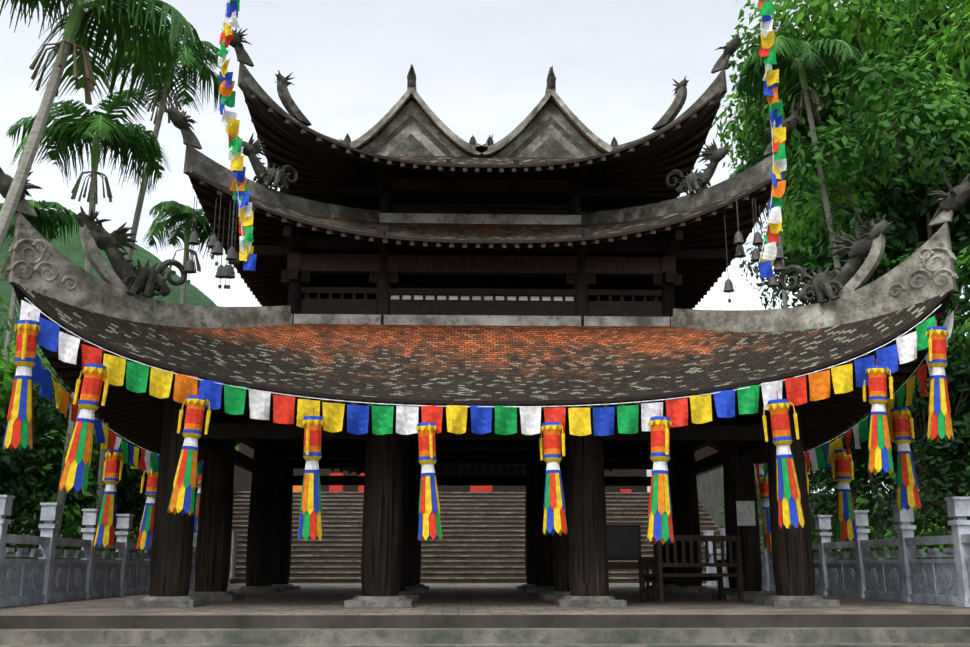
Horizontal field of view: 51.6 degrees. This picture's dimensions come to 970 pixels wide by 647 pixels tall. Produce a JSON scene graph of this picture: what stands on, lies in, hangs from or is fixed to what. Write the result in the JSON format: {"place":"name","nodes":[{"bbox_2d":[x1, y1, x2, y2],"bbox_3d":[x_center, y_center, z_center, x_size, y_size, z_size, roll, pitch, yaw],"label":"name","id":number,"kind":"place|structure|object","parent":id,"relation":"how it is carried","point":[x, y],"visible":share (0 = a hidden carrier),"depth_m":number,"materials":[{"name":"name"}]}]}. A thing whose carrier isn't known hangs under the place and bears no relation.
{"place":"outdoors","nodes":[
{"label":"outdoors","id":0,"kind":"place"},
{"bbox_2d":[0,203,216,375],"bbox_3d":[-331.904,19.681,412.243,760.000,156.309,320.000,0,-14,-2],"label":"forested hill","id":1,"kind":"structure","parent":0,"point":[72,250],"depth_m":356.12,"materials":[{"name":"green plant"}]},
{"bbox_2d":[217,0,256,270],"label":"prayer flag string","id":2,"kind":"object","parent":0,"point":[239,187],"visible":1,"depth_m":10.95,"materials":[{"name":"fabric"}]},
{"bbox_2d":[0,0,969,493],"label":"sky","id":3,"kind":"structure","parent":0,"point":[482,67],"materials":[{"name":"white"}]},
{"bbox_2d":[234,443,767,491],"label":"hall and banners","id":4,"kind":"structure","parent":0,"point":[244,478],"depth_m":47.71,"materials":[{"name":"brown wood"}]},
{"bbox_2d":[758,0,786,277],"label":"prayer flag string","id":5,"kind":"object","parent":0,"point":[767,53],"visible":1,"depth_m":11.10,"materials":[{"name":"fabric"}]},
{"label":"ground","id":6,"kind":"structure","parent":0,"visible":0},
{"bbox_2d":[0,324,3,352],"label":"tree","id":7,"kind":"object","parent":6,"relation":"on","point":[2,329],"visible":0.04,"depth_m":22.68,"materials":[{"name":"green plant"}]},
{"bbox_2d":[0,297,28,482],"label":"tree","id":8,"kind":"object","parent":6,"relation":"on","point":[8,457],"visible":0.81,"depth_m":17.85,"materials":[{"name":"green plant"}]},
{"bbox_2d":[0,339,55,525],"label":"tree","id":9,"kind":"object","parent":6,"relation":"on","point":[12,349],"visible":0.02,"depth_m":28.44,"materials":[{"name":"green plant"}]},
{"bbox_2d":[0,199,80,373],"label":"palm","id":10,"kind":"object","parent":6,"relation":"on","point":[66,217],"visible":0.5,"depth_m":24.84,"materials":[{"name":"green plant"}]},
{"bbox_2d":[0,354,80,488],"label":"tree","id":11,"kind":"object","parent":6,"relation":"on","point":[54,421],"visible":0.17,"depth_m":20.02,"materials":[{"name":"green plant"}]},
{"bbox_2d":[11,347,156,558],"bbox_3d":[-9.531,3.472,23.769,3.796,6.496,5.235,11,-17,-38],"label":"tree","id":12,"kind":"object","parent":6,"relation":"on","point":[52,455],"visible":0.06,"depth_m":23.27,"materials":[{"name":"green plant"}]},
{"bbox_2d":[5,88,172,537],"bbox_3d":[-8.197,0.488,20.260,2.904,10.635,3.363,-11,-17,38],"label":"palm","id":13,"kind":"object","parent":6,"relation":"on","point":[97,131],"visible":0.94,"depth_m":21.08,"materials":[{"name":"green plant"}]},
{"bbox_2d":[0,0,211,249],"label":"palm","id":14,"kind":"object","parent":6,"relation":"on","point":[150,19],"visible":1,"depth_m":13.68,"materials":[{"name":"green plant"}]},
{"bbox_2d":[32,369,239,528],"bbox_3d":[-10.144,4.346,27.983,6.295,6.918,7.307,0,-14,-2],"label":"tree","id":15,"kind":"object","parent":6,"relation":"on","point":[126,482],"visible":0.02,"depth_m":26.23,"materials":[{"name":"green plant"}]},
{"bbox_2d":[86,457,197,550],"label":"tree","id":16,"kind":"object","parent":6,"relation":"on","point":[126,504],"depth_m":26.41,"materials":[{"name":"green plant"}]},
{"bbox_2d":[95,26,221,559],"bbox_3d":[-7.508,-0.394,22.278,2.936,13.306,2.933,0,-14,-2],"label":"palm","id":17,"kind":"object","parent":6,"relation":"on","point":[192,66],"visible":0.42,"depth_m":23.60,"materials":[{"name":"green plant"}]},
{"bbox_2d":[136,200,224,303],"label":"palm","id":18,"kind":"object","parent":6,"relation":"on","point":[181,212],"visible":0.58,"depth_m":25.92,"materials":[{"name":"green plant"}]},
{"bbox_2d":[9,463,947,583],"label":"staircase","id":19,"kind":"structure","parent":6,"relation":"on","point":[482,540],"depth_m":36.02,"materials":[{"name":"stone"}]},
{"bbox_2d":[0,583,969,646],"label":"platform steps","id":20,"kind":"structure","parent":6,"relation":"on","point":[445,615],"depth_m":11.94,"materials":[{"name":"stone"}]},
{"bbox_2d":[0,495,233,607],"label":"railing","id":21,"kind":"object","parent":20,"relation":"on","point":[46,576],"visible":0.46,"depth_m":16.63,"materials":[{"name":"stone"}]},
{"bbox_2d":[125,252,839,606],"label":"columns","id":22,"kind":"structure","parent":20,"relation":"on","point":[569,568],"depth_m":16.88,"materials":[{"name":"brown wood"}]},
{"bbox_2d":[164,156,800,485],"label":"wooden beams","id":23,"kind":"structure","parent":22,"relation":"on","point":[472,279],"depth_m":17.38,"materials":[{"name":"brown wood"}]},
{"bbox_2d":[192,180,771,308],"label":"roof eaves","id":24,"kind":"object","parent":23,"relation":"attached to","point":[265,292],"visible":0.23,"depth_m":17.88,"materials":[{"name":"brown wood"}]},
{"bbox_2d":[188,171,771,291],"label":"roof","id":25,"kind":"structure","parent":24,"relation":"on","point":[482,233],"depth_m":17.23,"materials":[{"name":"brown tile"}]},
{"bbox_2d":[379,213,581,223],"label":"roof ridge","id":26,"kind":"structure","parent":25,"relation":"on","point":[472,218],"depth_m":18.88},
{"bbox_2d":[245,94,719,210],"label":"roof eaves","id":27,"kind":"object","parent":23,"relation":"attached to","point":[623,172],"visible":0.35,"depth_m":18.22,"materials":[{"name":"brown wood"}]},
{"bbox_2d":[243,84,720,202],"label":"roof","id":28,"kind":"structure","parent":27,"relation":"on","point":[460,162],"depth_m":17.84,"materials":[{"name":"brown tile"}]},
{"bbox_2d":[339,64,617,157],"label":"roof gables","id":29,"kind":"object","parent":28,"relation":"on","point":[411,123],"visible":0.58,"depth_m":18.88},
{"bbox_2d":[31,301,943,475],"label":"roof eaves","id":30,"kind":"object","parent":23,"relation":"on","point":[138,418],"visible":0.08,"depth_m":16.63,"materials":[{"name":"brown wood"}]},
{"bbox_2d":[12,284,952,475],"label":"roof","id":31,"kind":"structure","parent":30,"relation":"on","point":[462,364],"depth_m":15.00,"materials":[{"name":"brown tile"}]},
{"bbox_2d":[291,314,672,325],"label":"roof ridge","id":32,"kind":"structure","parent":31,"relation":"on","point":[496,320],"depth_m":17.03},
{"bbox_2d":[164,101,801,223],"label":"roof ridge ornaments","id":33,"kind":"object","parent":22,"relation":"on","point":[198,162],"visible":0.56,"depth_m":17.08},
{"bbox_2d":[183,193,784,302],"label":"wind bells","id":34,"kind":"object","parent":33,"relation":"hanging from","point":[226,271],"visible":0.94,"depth_m":15.73,"materials":[{"name":"grey metal"}]},
{"bbox_2d":[222,28,743,160],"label":"roof ridge ornaments","id":35,"kind":"object","parent":22,"relation":"attached to","point":[296,114],"visible":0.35,"depth_m":17.49},
{"bbox_2d":[0,167,969,331],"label":"roof ridge ornaments","id":36,"kind":"object","parent":22,"relation":"attached to","point":[40,264],"visible":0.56,"depth_m":14.79},
{"bbox_2d":[13,298,953,482],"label":"prayer flags","id":37,"kind":"object","parent":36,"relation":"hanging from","point":[49,334],"visible":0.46,"depth_m":13.70,"materials":[{"name":"fabric"}]},
{"bbox_2d":[2,312,40,450],"bbox_3d":[-6.137,0.757,13.334,0.355,1.852,0.420,-6,-15,22],"label":"lantern","id":38,"kind":"object","parent":37,"relation":"hanging from","point":[18,433],"visible":0.98,"depth_m":13.23,"materials":[{"name":"fabric"}]},
{"bbox_2d":[59,356,109,494],"bbox_3d":[-5.280,1.320,13.224,0.486,1.834,0.352,9,-16,-32],"label":"lantern","id":39,"kind":"object","parent":37,"relation":"hanging from","point":[78,461],"visible":0.98,"depth_m":13.15,"materials":[{"name":"fabric"}]},
{"bbox_2d":[94,449,123,547],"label":"lantern","id":40,"kind":"object","parent":37,"relation":"hanging from","point":[112,476],"visible":0.92,"depth_m":17.12,"materials":[{"name":"fabric"}]},
{"bbox_2d":[136,467,157,549],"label":"lantern","id":41,"kind":"object","parent":37,"relation":"hanging from","point":[145,533],"visible":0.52,"depth_m":19.42,"materials":[{"name":"fabric"}]},
{"bbox_2d":[167,388,210,515],"bbox_3d":[-3.916,1.684,13.274,0.331,1.689,0.432,-18,-22,52],"label":"lantern","id":42,"kind":"object","parent":37,"relation":"hanging from","point":[182,499],"visible":1,"depth_m":13.21,"materials":[{"name":"fabric"}]},
{"bbox_2d":[194,474,201,532],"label":"lantern","id":43,"kind":"object","parent":37,"relation":"hanging from","point":[198,483],"visible":0.19,"depth_m":23.80,"materials":[{"name":"fabric"}]},
{"bbox_2d":[297,407,323,540],"bbox_3d":[-2.315,2.003,13.422,0.332,1.767,0.438,-2,-10,10],"label":"lantern","id":44,"kind":"object","parent":37,"relation":"hanging from","point":[310,523],"visible":1,"depth_m":13.31,"materials":[{"name":"fabric"}]},
{"bbox_2d":[416,422,442,541],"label":"lantern","id":45,"kind":"object","parent":37,"relation":"hanging from","point":[429,517],"visible":1,"depth_m":13.30,"materials":[{"name":"fabric"}]},
{"bbox_2d":[539,415,567,535],"bbox_3d":[0.919,2.017,13.404,0.449,1.614,0.330,-76,-76,76],"label":"lantern","id":46,"kind":"object","parent":37,"relation":"hanging from","point":[554,521],"visible":0.98,"depth_m":13.32,"materials":[{"name":"fabric"}]},
{"bbox_2d":[647,409,673,544],"bbox_3d":[2.345,2.027,13.437,0.356,1.804,0.469,8,-18,-14],"label":"lantern","id":47,"kind":"object","parent":37,"relation":"hanging from","point":[660,526],"visible":1,"depth_m":13.32,"materials":[{"name":"fabric"}]},
{"bbox_2d":[756,474,771,549],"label":"lantern","id":48,"kind":"object","parent":37,"relation":"hanging from","point":[764,492],"visible":0.6,"depth_m":21.93,"materials":[{"name":"fabric"}]},
{"bbox_2d":[762,391,805,528],"bbox_3d":[4.038,1.824,13.538,0.457,1.852,0.346,-7,-14,19],"label":"lantern","id":49,"kind":"object","parent":37,"relation":"hanging from","point":[790,511],"visible":1,"depth_m":13.46,"materials":[{"name":"fabric"}]},
{"bbox_2d":[807,475,808,495],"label":"lantern","id":50,"kind":"object","parent":37,"relation":"hanging from","point":[808,485],"visible":0.06,"depth_m":19.76,"materials":[{"name":"fabric"}]},
{"bbox_2d":[831,450,857,541],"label":"lantern","id":51,"kind":"object","parent":37,"relation":"hanging from","point":[845,514],"visible":0.94,"depth_m":17.39,"materials":[{"name":"fabric"}]},
{"bbox_2d":[862,359,893,475],"bbox_3d":[5.332,1.249,13.599,0.329,1.583,0.434,16,-19,-39],"label":"lantern","id":52,"kind":"object","parent":37,"relation":"hanging from","point":[880,454],"visible":0.98,"depth_m":13.53,"materials":[{"name":"fabric"}]},
{"bbox_2d":[889,407,921,510],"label":"lantern","id":53,"kind":"object","parent":37,"relation":"hanging from","point":[907,482],"visible":0.98,"depth_m":15.33,"materials":[{"name":"fabric"}]},
{"bbox_2d":[926,320,952,441],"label":"lantern","id":54,"kind":"object","parent":37,"relation":"hanging from","point":[939,420],"visible":1,"depth_m":13.62,"materials":[{"name":"fabric"}]},
{"bbox_2d":[230,501,755,578],"bbox_3d":[0.171,3.744,17.393,9.032,1.310,0.250,0,-14,-1],"label":"notice paper","id":55,"kind":"object","parent":22,"relation":"attached to","point":[745,510],"visible":0.93,"depth_m":17.40,"materials":[{"name":"paper"}]},
{"bbox_2d":[607,525,655,599],"bbox_3d":[2.470,4.145,17.458,0.950,1.260,0.680,0,-14,-2],"label":"table with board","id":56,"kind":"object","parent":20,"relation":"on","point":[623,542],"visible":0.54,"depth_m":17.55,"materials":[{"name":"brown wood"}]},
{"bbox_2d":[638,535,743,602],"bbox_3d":[3.353,3.999,16.389,1.580,1.045,0.650,5,-14,-21],"label":"bench","id":57,"kind":"object","parent":20,"relation":"on","point":[659,576],"visible":0.94,"depth_m":16.25,"materials":[{"name":"brown wood"}]},
{"bbox_2d":[0,325,969,560],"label":"shrubs","id":58,"kind":"object","parent":6,"relation":"on","point":[928,519],"visible":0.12,"depth_m":20.76,"materials":[{"name":"green plant"}]},
{"bbox_2d":[730,144,814,307],"bbox_3d":[9.575,1.389,31.952,3.175,14.338,3.238,0,-14,-2],"label":"tree","id":59,"kind":"object","parent":6,"relation":"on","point":[740,170],"visible":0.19,"depth_m":32.99,"materials":[{"name":"green plant"}]},
{"bbox_2d":[733,35,887,549],"bbox_3d":[7.879,-0.420,23.354,3.378,13.862,3.288,0,-14,-2],"label":"palm","id":60,"kind":"object","parent":6,"relation":"on","point":[822,53],"visible":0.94,"depth_m":24.62,"materials":[{"name":"green plant"}]},
{"bbox_2d":[738,139,903,528],"bbox_3d":[13.683,1.206,35.391,7.849,16.311,9.774,0,-14,-2],"label":"tree","id":61,"kind":"object","parent":6,"relation":"on","point":[796,257],"visible":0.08,"depth_m":37.01,"materials":[{"name":"green plant"}]},
{"bbox_2d":[703,497,969,607],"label":"railing","id":62,"kind":"object","parent":6,"relation":"on","point":[908,576],"visible":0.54,"depth_m":16.64,"materials":[{"name":"stone"}]},
{"bbox_2d":[713,0,969,530],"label":"tree","id":63,"kind":"object","parent":6,"relation":"on","point":[871,35],"visible":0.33,"depth_m":31.82,"materials":[{"name":"green plant"}]},
{"bbox_2d":[723,109,963,281],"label":"tree","id":64,"kind":"object","parent":6,"relation":"on","point":[735,164],"depth_m":48.01,"materials":[{"name":"green plant"}]},
{"bbox_2d":[804,426,890,548],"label":"tree","id":65,"kind":"object","parent":6,"relation":"on","point":[819,472],"depth_m":26.65,"materials":[{"name":"green plant"}]},
{"bbox_2d":[800,148,898,558],"bbox_3d":[10.512,1.363,26.742,3.319,11.958,3.380,0,-14,-2],"label":"tree","id":66,"kind":"object","parent":6,"relation":"on","point":[854,185],"visible":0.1,"depth_m":27.64,"materials":[{"name":"green plant"}]},
{"bbox_2d":[824,471,890,502],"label":"tree","id":67,"kind":"object","parent":6,"relation":"on","point":[880,484],"depth_m":28.47,"materials":[{"name":"green plant"}]},
{"bbox_2d":[772,49,969,516],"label":"tree","id":68,"kind":"object","parent":6,"relation":"on","point":[914,178],"visible":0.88,"depth_m":23.66,"materials":[{"name":"green plant"}]},
{"bbox_2d":[838,275,969,558],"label":"tree","id":69,"kind":"object","parent":6,"relation":"on","point":[958,425],"visible":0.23,"depth_m":21.11,"materials":[{"name":"green plant"}]},
{"bbox_2d":[843,241,969,533],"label":"tree","id":70,"kind":"object","parent":6,"relation":"on","point":[915,367],"visible":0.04,"depth_m":22.64,"materials":[{"name":"green plant"}]},
{"bbox_2d":[851,0,969,228],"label":"tree","id":71,"kind":"object","parent":6,"relation":"on","point":[963,57],"visible":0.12,"depth_m":27.22,"materials":[{"name":"green plant"}]},
{"bbox_2d":[858,84,969,417],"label":"tree","id":72,"kind":"object","parent":6,"relation":"on","point":[937,108],"visible":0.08,"depth_m":25.79,"materials":[{"name":"green plant"}]},
{"bbox_2d":[949,246,969,374],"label":"tree","id":73,"kind":"object","parent":6,"relation":"on","point":[965,261],"visible":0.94,"depth_m":17.71,"materials":[{"name":"green plant"}]}
]}

